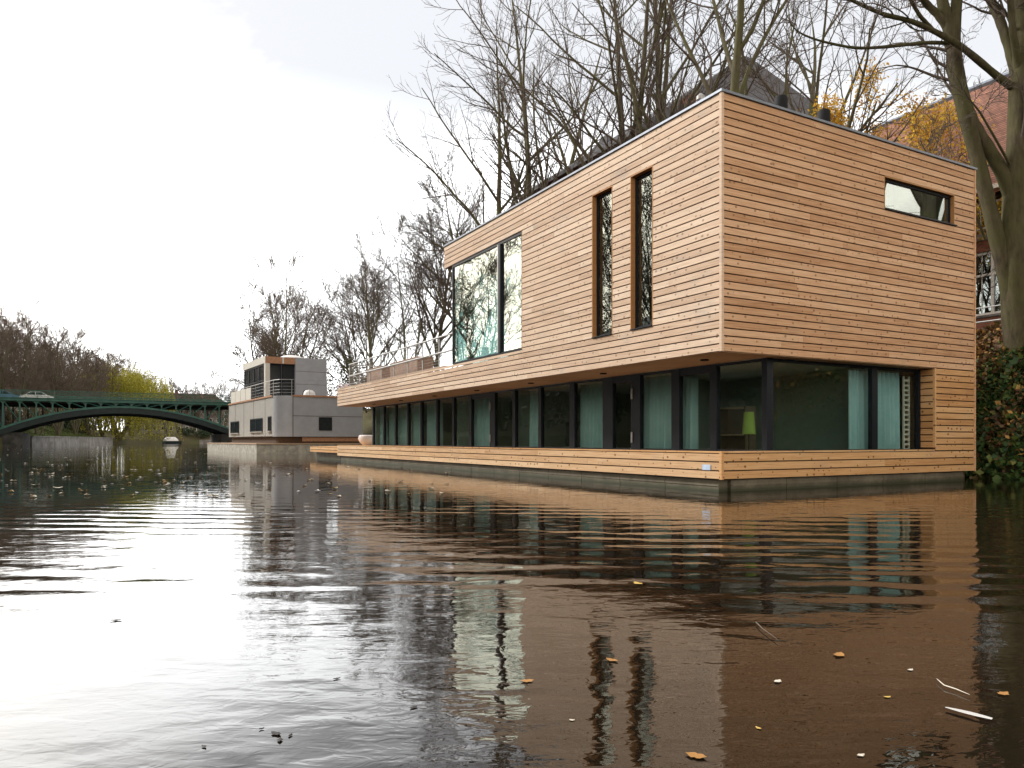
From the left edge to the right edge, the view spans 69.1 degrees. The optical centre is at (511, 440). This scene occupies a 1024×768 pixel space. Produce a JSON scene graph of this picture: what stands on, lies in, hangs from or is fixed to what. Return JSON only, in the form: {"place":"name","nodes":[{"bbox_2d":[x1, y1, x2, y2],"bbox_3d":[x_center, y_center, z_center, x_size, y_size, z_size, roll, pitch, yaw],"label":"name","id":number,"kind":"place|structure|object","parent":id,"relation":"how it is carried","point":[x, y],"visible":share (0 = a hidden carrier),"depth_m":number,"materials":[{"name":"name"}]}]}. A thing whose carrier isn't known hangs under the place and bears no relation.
{"place":"outdoors","nodes":[
{"label":"outdoors","id":0,"kind":"place"},
{"bbox_2d":[0,0,1008,430],"label":"sky","id":1,"kind":"structure","parent":0,"point":[144,144],"materials":[{"name":"white"}]},
{"bbox_2d":[0,444,1023,767],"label":"water","id":2,"kind":"structure","parent":0,"point":[460,606],"depth_m":3.51,"materials":[{"name":"liquid"}]},
{"bbox_2d":[162,437,181,443],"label":"moored boat","id":3,"kind":"object","parent":2,"relation":"on","point":[173,440],"visible":0.77,"depth_m":212.44,"materials":[{"name":"white paint"}]},
{"bbox_2d":[207,355,362,453],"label":"grey houseboat","id":4,"kind":"object","parent":2,"relation":"on","point":[273,409],"visible":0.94,"depth_m":52.01,"materials":[{"name":"concrete"}]},
{"bbox_2d":[229,421,238,433],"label":"window","id":5,"kind":"structure","parent":4,"relation":"in","point":[234,426],"depth_m":59.98,"materials":[{"name":"glass"}]},
{"bbox_2d":[244,369,248,388],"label":"window","id":6,"kind":"structure","parent":4,"relation":"in","point":[246,373],"depth_m":58.89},
{"bbox_2d":[249,368,253,398],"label":"window","id":7,"kind":"structure","parent":4,"relation":"in","point":[251,371],"depth_m":57.44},
{"bbox_2d":[249,418,262,432],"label":"window","id":8,"kind":"structure","parent":4,"relation":"in","point":[255,424],"depth_m":53.72,"materials":[{"name":"glass"}]},
{"bbox_2d":[254,366,258,397],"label":"window","id":9,"kind":"structure","parent":4,"relation":"in","point":[256,369],"depth_m":56.07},
{"bbox_2d":[259,364,263,396],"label":"window","id":10,"kind":"structure","parent":4,"relation":"in","point":[261,367],"depth_m":54.76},
{"bbox_2d":[270,364,280,395],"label":"window","id":11,"kind":"structure","parent":4,"relation":"in","point":[275,369],"depth_m":54.17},
{"bbox_2d":[282,364,293,395],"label":"window","id":12,"kind":"structure","parent":4,"relation":"in","point":[287,370],"depth_m":54.64,"materials":[{"name":"glass"}]},
{"bbox_2d":[319,417,331,429],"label":"window","id":13,"kind":"structure","parent":4,"relation":"in","point":[325,423],"depth_m":50.80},
{"bbox_2d":[310,88,976,491],"bbox_3d":[-0.024,-2.395,25.638,7.260,7.570,27.135,0,0,-29],"label":"timber houseboat","id":14,"kind":"object","parent":2,"relation":"on","point":[778,264],"visible":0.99,"depth_m":14.52,"materials":[{"name":"wood"}]},
{"bbox_2d":[358,435,371,444],"bbox_3d":[-6.239,0.004,33.015,1.176,0.520,1.176,0,0,0],"label":"bowl planter","id":15,"kind":"object","parent":14,"relation":"on","point":[365,439],"visible":0.45,"depth_m":32.52,"materials":[{"name":"ceramic"}]},
{"bbox_2d":[367,366,389,384],"bbox_3d":[-5.283,-2.520,30.058,0.640,0.840,1.940,0,0,-29],"label":"planter box","id":16,"kind":"object","parent":14,"relation":"on","point":[374,375],"visible":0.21,"depth_m":29.56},
{"bbox_2d":[372,405,385,445],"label":"window","id":17,"kind":"structure","parent":14,"relation":"in","point":[384,407],"depth_m":31.61,"materials":[{"name":"black glass"}]},
{"bbox_2d":[380,407,387,444],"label":"curtain","id":18,"kind":"object","parent":14,"relation":"hanging from","point":[381,426],"visible":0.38,"depth_m":31.40,"materials":[{"name":"teal fabric"}]},
{"bbox_2d":[384,404,397,445],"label":"window","id":19,"kind":"structure","parent":14,"relation":"in","point":[395,406],"depth_m":29.25,"materials":[{"name":"black glass"}]},
{"bbox_2d":[389,406,398,444],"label":"curtain","id":20,"kind":"object","parent":14,"relation":"hanging from","point":[391,425],"visible":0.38,"depth_m":30.36,"materials":[{"name":"teal fabric"}]},
{"bbox_2d":[399,405,406,444],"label":"curtain","id":21,"kind":"object","parent":14,"relation":"hanging from","point":[403,425],"visible":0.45,"depth_m":29.19,"materials":[{"name":"fabric"}]},
{"bbox_2d":[396,402,410,445],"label":"window","id":22,"kind":"structure","parent":14,"relation":"in","point":[408,405],"depth_m":28.07,"materials":[{"name":"black glass"}]},
{"bbox_2d":[390,356,433,380],"bbox_3d":[-3.704,-2.520,27.217,0.640,0.840,2.840,0,0,-29],"label":"planter box","id":23,"kind":"object","parent":14,"relation":"on","point":[401,366],"visible":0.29,"depth_m":27.12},
{"bbox_2d":[408,401,423,445],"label":"window","id":24,"kind":"structure","parent":14,"relation":"in","point":[421,403],"depth_m":26.91,"materials":[{"name":"black metal"}]},
{"bbox_2d":[413,403,419,444],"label":"curtain","id":25,"kind":"object","parent":14,"relation":"hanging from","point":[416,430],"visible":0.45,"depth_m":28.02,"materials":[{"name":"fabric"}]},
{"bbox_2d":[422,399,439,445],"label":"window","id":26,"kind":"structure","parent":14,"relation":"in","point":[437,401],"depth_m":25.65,"materials":[{"name":"black metal"}]},
{"bbox_2d":[426,400,442,445],"bbox_3d":[-2.775,-0.225,26.589,0.177,2.370,1.500,0,0,-29],"label":"curtain","id":27,"kind":"object","parent":14,"relation":"hanging from","point":[431,423],"visible":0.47,"depth_m":26.62,"materials":[{"name":"fabric"}]},
{"bbox_2d":[438,397,456,446],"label":"window","id":28,"kind":"structure","parent":14,"relation":"in","point":[454,400],"depth_m":24.46,"materials":[{"name":"black glass"}]},
{"bbox_2d":[454,394,473,446],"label":"window","id":29,"kind":"structure","parent":14,"relation":"in","point":[471,401],"depth_m":23.32,"materials":[{"name":"black metal"}]},
{"bbox_2d":[474,398,489,445],"bbox_3d":[-0.903,-0.225,23.225,0.173,2.370,1.400,0,0,-29],"label":"curtain","id":30,"kind":"object","parent":14,"relation":"hanging from","point":[481,422],"visible":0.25,"depth_m":23.32,"materials":[{"name":"fabric"}]},
{"bbox_2d":[472,392,497,446],"bbox_3d":[-0.865,-0.624,22.605,0.135,1.654,1.580,0,0,-29],"label":"glazed door","id":31,"kind":"structure","parent":14,"relation":"in","point":[493,404],"depth_m":22.02,"materials":[{"name":"black glass"}]},
{"bbox_2d":[452,231,522,364],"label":"corner window","id":32,"kind":"structure","parent":14,"relation":"in","point":[500,272],"depth_m":18.78,"materials":[{"name":"clear glass"}]},
{"bbox_2d":[495,389,517,447],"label":"window","id":33,"kind":"structure","parent":14,"relation":"in","point":[514,393],"depth_m":20.86,"materials":[{"name":"black metal"}]},
{"bbox_2d":[509,243,520,355],"bbox_3d":[0.273,-3.565,18.616,0.176,2.850,1.400,0,0,-29],"label":"curtain","id":34,"kind":"object","parent":14,"relation":"hanging from","point":[515,252],"visible":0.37,"depth_m":18.86,"materials":[{"name":"white fabric"}]},
{"bbox_2d":[515,386,543,447],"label":"window","id":35,"kind":"structure","parent":14,"relation":"in","point":[540,390],"depth_m":19.63,"materials":[{"name":"black metal"}]},
{"bbox_2d":[529,389,537,446],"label":"curtain","id":36,"kind":"object","parent":14,"relation":"hanging from","point":[533,418],"visible":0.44,"depth_m":20.46,"materials":[{"name":"teal fabric"}]},
{"bbox_2d":[541,382,577,448],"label":"window","id":37,"kind":"structure","parent":14,"relation":"in","point":[573,387],"depth_m":18.30,"materials":[{"name":"black metal"}]},
{"bbox_2d":[566,421,579,446],"bbox_3d":[1.754,0.240,19.553,0.400,1.500,1.100,0,0,-29],"label":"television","id":38,"kind":"object","parent":14,"relation":"on","point":[567,433],"visible":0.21,"depth_m":19.89,"materials":[{"name":"plastic"}]},
{"bbox_2d":[580,382,602,447],"bbox_3d":[1.974,-0.225,18.046,0.171,2.370,1.150,0,0,-29],"label":"curtain","id":39,"kind":"object","parent":14,"relation":"hanging from","point":[591,416],"visible":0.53,"depth_m":18.12,"materials":[{"name":"teal fabric"}]},
{"bbox_2d":[575,377,615,448],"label":"window","id":40,"kind":"structure","parent":14,"relation":"in","point":[609,389],"depth_m":17.01,"materials":[{"name":"black metal"}]},
{"bbox_2d":[591,185,612,338],"bbox_3d":[1.864,-3.561,14.960,0.190,2.933,0.692,0,0,-29],"label":"window","id":41,"kind":"structure","parent":14,"relation":"in","point":[596,198],"depth_m":15.23,"materials":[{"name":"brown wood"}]},
{"bbox_2d":[613,374,643,449],"bbox_3d":[2.549,-0.624,16.460,0.135,1.654,0.980,0,0,-29],"label":"glazed door","id":42,"kind":"structure","parent":14,"relation":"in","point":[637,381],"depth_m":16.12,"materials":[{"name":"black metal"}]},
{"bbox_2d":[630,165,653,330],"bbox_3d":[2.467,-3.561,13.877,0.190,2.933,0.654,0,0,-29],"label":"window","id":43,"kind":"structure","parent":14,"relation":"in","point":[634,179],"depth_m":14.13,"materials":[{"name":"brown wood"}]},
{"bbox_2d":[644,374,670,448],"bbox_3d":[3.150,-0.225,15.925,0.174,2.370,1.140,0,0,-29],"label":"curtain","id":44,"kind":"object","parent":14,"relation":"hanging from","point":[657,412],"visible":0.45,"depth_m":15.91,"materials":[{"name":"teal fabric"}]},
{"bbox_2d":[640,369,682,450],"bbox_3d":[3.104,-0.624,15.499,0.100,1.654,1.240,0,0,-29],"label":"window","id":45,"kind":"structure","parent":14,"relation":"in","point":[676,380],"depth_m":15.00,"materials":[{"name":"black metal"}]},
{"bbox_2d":[683,375,698,448],"bbox_3d":[3.621,-0.225,15.071,0.168,2.370,0.550,0,0,-29],"label":"curtain","id":46,"kind":"object","parent":14,"relation":"hanging from","point":[690,417],"visible":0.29,"depth_m":14.99,"materials":[{"name":"teal fabric"}]},
{"bbox_2d":[680,364,719,450],"bbox_3d":[3.655,-0.624,14.506,0.100,1.654,1.030,0,0,-29],"label":"window","id":47,"kind":"structure","parent":14,"relation":"in","point":[714,370],"depth_m":14.12,"materials":[{"name":"black metal"}]},
{"bbox_2d":[720,406,755,449],"bbox_3d":[4.722,0.140,15.654,0.300,1.700,0.800,0,0,-29],"label":"bookshelf","id":48,"kind":"object","parent":14,"relation":"on","point":[732,437],"visible":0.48,"depth_m":15.82,"materials":[{"name":"brown wood"}]},
{"bbox_2d":[717,358,761,450],"bbox_3d":[4.177,-0.624,13.567,0.100,1.654,1.120,0,0,-29],"label":"window","id":49,"kind":"structure","parent":14,"relation":"in","point":[754,360],"depth_m":13.54,"materials":[{"name":"black metal"}]},
{"bbox_2d":[742,412,755,449],"bbox_3d":[4.683,0.210,14.694,0.260,1.560,0.260,0,0,0],"label":"floor lamp","id":50,"kind":"object","parent":14,"relation":"on","point":[748,428],"visible":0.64,"depth_m":14.60,"materials":[{"name":"fabric"}]},
{"bbox_2d":[773,358,877,450],"bbox_3d":[5.821,-0.624,13.788,2.910,1.654,0.090,0,0,-29],"label":"window","id":51,"kind":"structure","parent":14,"relation":"in","point":[872,370],"depth_m":14.39,"materials":[{"name":"black metal"}]},
{"bbox_2d":[845,368,868,474],"bbox_3d":[6.793,-0.225,14.582,0.760,2.370,0.166,0,0,-29],"label":"curtain","id":52,"kind":"object","parent":14,"relation":"hanging from","point":[857,409],"visible":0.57,"depth_m":14.55,"materials":[{"name":"teal fabric"}]},
{"bbox_2d":[872,370,899,473],"bbox_3d":[7.540,-0.225,14.988,0.860,2.370,0.172,0,0,-29],"label":"curtain","id":53,"kind":"object","parent":14,"relation":"hanging from","point":[888,414],"visible":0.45,"depth_m":14.98,"materials":[{"name":"teal fabric"}]},
{"bbox_2d":[878,366,920,449],"bbox_3d":[7.692,-0.624,14.827,1.370,1.654,0.090,0,0,-29],"label":"window","id":54,"kind":"structure","parent":14,"relation":"in","point":[917,371],"depth_m":15.10,"materials":[{"name":"black metal"}]},
{"bbox_2d":[902,376,909,448],"bbox_3d":[8.050,-0.285,15.181,0.200,2.050,0.030,0,0,-29],"label":"towel radiator","id":55,"kind":"object","parent":14,"relation":"attached to","point":[904,380],"visible":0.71,"depth_m":15.15,"materials":[{"name":"metal"}]},
{"bbox_2d":[883,176,957,226],"bbox_3d":[8.051,-4.709,14.697,2.322,0.638,0.165,0,0,-29],"label":"window","id":56,"kind":"structure","parent":14,"relation":"in","point":[950,198],"depth_m":14.82,"materials":[{"name":"black glass"}]},
{"bbox_2d":[945,707,991,718],"bbox_3d":[1.394,0.830,2.270,0.026,0.004,0.130,0,0,-38],"label":"bark strip","id":57,"kind":"object","parent":2,"relation":"on","point":[971,713],"visible":1,"depth_m":2.26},
{"bbox_2d":[0,349,1023,478],"bbox_3d":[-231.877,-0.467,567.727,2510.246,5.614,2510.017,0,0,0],"label":"ground","id":58,"kind":"structure","parent":0,"point":[367,430],"depth_m":117.06,"materials":[{"name":"soil"}]},
{"bbox_2d":[5,409,24,423],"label":"bush","id":59,"kind":"object","parent":58,"relation":"on","point":[7,417],"visible":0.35,"depth_m":131.33,"materials":[{"name":"green plant"}]},
{"bbox_2d":[0,308,41,393],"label":"bare tree","id":60,"kind":"object","parent":58,"relation":"on","point":[4,340],"visible":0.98,"depth_m":113.27,"materials":[{"name":"brown plant"}]},
{"bbox_2d":[0,314,46,423],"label":"bare tree","id":61,"kind":"object","parent":58,"relation":"on","point":[20,356],"visible":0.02,"depth_m":147.10,"materials":[{"name":"brown plant"}]},
{"bbox_2d":[0,292,51,423],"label":"bare tree","id":62,"kind":"object","parent":58,"relation":"on","point":[36,382],"visible":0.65,"depth_m":121.41,"materials":[{"name":"brown plant"}]},
{"bbox_2d":[9,316,69,414],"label":"bare tree","id":63,"kind":"object","parent":58,"relation":"on","point":[25,413],"visible":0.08,"depth_m":158.01,"materials":[{"name":"brown plant"}]},
{"bbox_2d":[4,317,86,434],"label":"bare tree","id":64,"kind":"object","parent":58,"relation":"on","point":[47,357],"visible":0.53,"depth_m":131.50,"materials":[{"name":"brown plant"}]},
{"bbox_2d":[5,424,99,436],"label":"grass","id":65,"kind":"structure","parent":58,"relation":"on","point":[52,430],"depth_m":148.63,"materials":[{"name":"plant"}]},
{"bbox_2d":[17,316,98,435],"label":"bare tree","id":66,"kind":"object","parent":58,"relation":"on","point":[57,428],"visible":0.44,"depth_m":141.51,"materials":[{"name":"brown plant"}]},
{"bbox_2d":[23,321,102,433],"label":"bare tree","id":67,"kind":"object","parent":58,"relation":"on","point":[83,353],"visible":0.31,"depth_m":149.31,"materials":[{"name":"brown plant"}]},
{"bbox_2d":[44,412,86,429],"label":"bush","id":68,"kind":"object","parent":58,"relation":"on","point":[68,423],"visible":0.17,"depth_m":161.20,"materials":[{"name":"green plant"}]},
{"bbox_2d":[30,436,112,445],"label":"quay wall","id":69,"kind":"structure","parent":58,"relation":"on","point":[49,440],"depth_m":135.40,"materials":[{"name":"concrete"}]},
{"bbox_2d":[39,325,121,434],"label":"bare tree","id":70,"kind":"object","parent":58,"relation":"on","point":[74,427],"visible":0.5,"depth_m":160.21,"materials":[{"name":"brown plant"}]},
{"bbox_2d":[65,417,115,433],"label":"bush","id":71,"kind":"object","parent":58,"relation":"on","point":[81,424],"visible":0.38,"depth_m":173.26,"materials":[{"name":"green plant"}]},
{"bbox_2d":[61,348,123,435],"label":"bare tree","id":72,"kind":"object","parent":58,"relation":"on","point":[101,386],"visible":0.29,"depth_m":168.78,"materials":[{"name":"brown plant"}]},
{"bbox_2d":[66,339,125,436],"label":"bare tree","id":73,"kind":"object","parent":58,"relation":"on","point":[113,373],"visible":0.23,"depth_m":177.68,"materials":[{"name":"brown plant"}]},
{"bbox_2d":[61,359,183,440],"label":"willow tree","id":74,"kind":"object","parent":58,"relation":"on","point":[132,386],"visible":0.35,"depth_m":179.40,"materials":[{"name":"green plant"}]},
{"bbox_2d":[108,348,136,435],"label":"bare tree","id":75,"kind":"object","parent":58,"relation":"on","point":[128,360],"visible":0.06,"depth_m":196.21,"materials":[{"name":"brown plant"}]},
{"bbox_2d":[118,354,163,437],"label":"bare tree","id":76,"kind":"object","parent":58,"relation":"on","point":[138,382],"visible":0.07,"depth_m":214.72,"materials":[{"name":"brown plant"}]},
{"bbox_2d":[151,372,180,433],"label":"bare tree","id":77,"kind":"object","parent":58,"relation":"on","point":[167,422],"visible":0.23,"depth_m":238.84,"materials":[{"name":"brown plant"}]},
{"bbox_2d":[124,389,227,433],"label":"tree","id":78,"kind":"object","parent":58,"relation":"on","point":[186,426],"depth_m":264.41,"materials":[{"name":"plant"}]},
{"bbox_2d":[164,374,199,433],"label":"bare tree","id":79,"kind":"object","parent":58,"relation":"on","point":[186,386],"visible":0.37,"depth_m":243.32,"materials":[{"name":"brown plant"}]},
{"bbox_2d":[0,389,367,446],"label":"arch bridge","id":80,"kind":"structure","parent":58,"relation":"on","point":[11,435],"depth_m":110.38,"materials":[{"name":"green painted metal"},{"name":"asphalt"},{"name":"stone"}]},
{"bbox_2d":[178,427,211,437],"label":"bush","id":81,"kind":"object","parent":58,"relation":"on","point":[200,431],"visible":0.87,"depth_m":234.76,"materials":[{"name":"green plant"}]},
{"bbox_2d":[178,377,212,431],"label":"bare tree","id":82,"kind":"object","parent":58,"relation":"on","point":[195,393],"visible":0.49,"depth_m":241.97,"materials":[{"name":"brown plant"}]},
{"bbox_2d":[189,380,222,420],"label":"bare tree","id":83,"kind":"object","parent":58,"relation":"on","point":[208,397],"visible":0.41,"depth_m":246.72,"materials":[{"name":"brown plant"}]},
{"bbox_2d":[203,368,240,425],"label":"bare tree","id":84,"kind":"object","parent":58,"relation":"on","point":[218,387],"visible":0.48,"depth_m":244.08,"materials":[{"name":"brown plant"}]},
{"bbox_2d":[218,309,291,386],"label":"bare tree","id":85,"kind":"object","parent":58,"relation":"on","point":[239,316],"visible":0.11,"depth_m":114.29,"materials":[{"name":"brown plant"}]},
{"bbox_2d":[216,277,317,387],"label":"bare tree","id":86,"kind":"object","parent":58,"relation":"on","point":[262,318],"visible":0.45,"depth_m":105.99,"materials":[{"name":"brown plant"}]},
{"bbox_2d":[232,245,351,382],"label":"bare tree","id":87,"kind":"object","parent":58,"relation":"on","point":[294,319],"visible":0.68,"depth_m":98.50,"materials":[{"name":"brown plant"}]},
{"bbox_2d":[308,344,344,395],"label":"bare tree","id":88,"kind":"object","parent":58,"relation":"on","point":[329,370],"visible":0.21,"depth_m":75.05,"materials":[{"name":"brown plant"}]},
{"bbox_2d":[303,272,379,385],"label":"bare tree","id":89,"kind":"object","parent":58,"relation":"on","point":[328,321],"visible":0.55,"depth_m":81.16,"materials":[{"name":"brown plant"}]},
{"bbox_2d":[336,350,374,407],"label":"bush","id":90,"kind":"object","parent":58,"relation":"on","point":[340,371],"visible":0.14,"depth_m":70.08,"materials":[{"name":"brown plant"}]},
{"bbox_2d":[292,259,433,408],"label":"bare tree","id":91,"kind":"object","parent":58,"relation":"on","point":[345,345],"visible":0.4,"depth_m":74.42,"materials":[{"name":"brown plant"}]},
{"bbox_2d":[343,355,389,412],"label":"bush","id":92,"kind":"object","parent":58,"relation":"on","point":[369,408],"visible":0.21,"depth_m":63.14,"materials":[{"name":"brown plant"}]},
{"bbox_2d":[322,225,428,368],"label":"bare tree","id":93,"kind":"object","parent":58,"relation":"on","point":[370,341],"visible":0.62,"depth_m":68.33,"materials":[{"name":"brown plant"}]},
{"bbox_2d":[321,209,478,365],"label":"bare tree","id":94,"kind":"object","parent":58,"relation":"on","point":[402,313],"visible":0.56,"depth_m":61.15,"materials":[{"name":"brown plant"}]},
{"bbox_2d":[370,172,508,371],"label":"bare tree","id":95,"kind":"object","parent":58,"relation":"on","point":[439,329],"visible":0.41,"depth_m":54.16,"materials":[{"name":"brown plant"}]},
{"bbox_2d":[379,143,508,363],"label":"bare tree","id":96,"kind":"object","parent":58,"relation":"on","point":[468,338],"visible":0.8,"depth_m":47.98,"materials":[{"name":"brown plant"}]},
{"bbox_2d":[374,0,677,355],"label":"bare tree","id":97,"kind":"object","parent":58,"relation":"on","point":[528,190],"visible":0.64,"depth_m":41.91,"materials":[{"name":"brown plant"}]},
{"bbox_2d":[466,0,795,202],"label":"bare tree","id":98,"kind":"object","parent":58,"relation":"on","point":[635,93],"visible":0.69,"depth_m":32.13,"materials":[{"name":"brown plant"}]},
{"bbox_2d":[521,56,844,198],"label":"slate roof building","id":99,"kind":"structure","parent":58,"relation":"on","point":[562,173],"depth_m":44.47,"materials":[{"name":"grey stone"}]},
{"bbox_2d":[588,0,828,155],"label":"bare tree","id":100,"kind":"object","parent":58,"relation":"on","point":[735,64],"visible":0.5,"depth_m":28.27,"materials":[{"name":"brown plant"}]},
{"bbox_2d":[698,0,945,144],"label":"bare tree","id":101,"kind":"object","parent":58,"relation":"on","point":[813,92],"visible":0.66,"depth_m":27.22,"materials":[{"name":"brown plant"}]},
{"bbox_2d":[743,0,1023,370],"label":"bare tree","id":102,"kind":"object","parent":58,"relation":"on","point":[1005,233],"visible":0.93,"depth_m":18.12,"materials":[{"name":"brown plant"}]},
{"bbox_2d":[807,56,996,211],"bbox_3d":[13.438,-7.830,27.326,7.120,10.884,8.956,0,0,28],"label":"ochre tree","id":103,"kind":"object","parent":58,"relation":"on","point":[837,118],"visible":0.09,"depth_m":25.91,"materials":[{"name":"orange plant"}]},
{"bbox_2d":[871,71,1009,329],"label":"brick building","id":104,"kind":"structure","parent":58,"relation":"on","point":[999,130],"depth_m":28.82,"materials":[{"name":"brick"}]},
{"bbox_2d":[976,251,1000,318],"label":"window","id":105,"kind":"structure","parent":104,"relation":"in","point":[993,313],"depth_m":26.60,"materials":[{"name":"white paint"}]},
{"bbox_2d":[880,85,1001,295],"bbox_3d":[13.838,-7.355,26.508,7.534,9.862,6.952,0,0,16],"label":"ochre tree","id":106,"kind":"object","parent":58,"relation":"on","point":[932,115],"visible":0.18,"depth_m":24.96,"materials":[{"name":"yellow plant"}]},
{"bbox_2d":[965,341,1023,479],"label":"ivy","id":107,"kind":"object","parent":58,"relation":"on","point":[990,467],"visible":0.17,"depth_m":17.21,"materials":[{"name":"green plant"}]},
{"bbox_2d":[974,321,1023,477],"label":"shrub","id":108,"kind":"object","parent":58,"relation":"on","point":[989,337],"visible":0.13,"depth_m":17.88,"materials":[{"name":"plant"}]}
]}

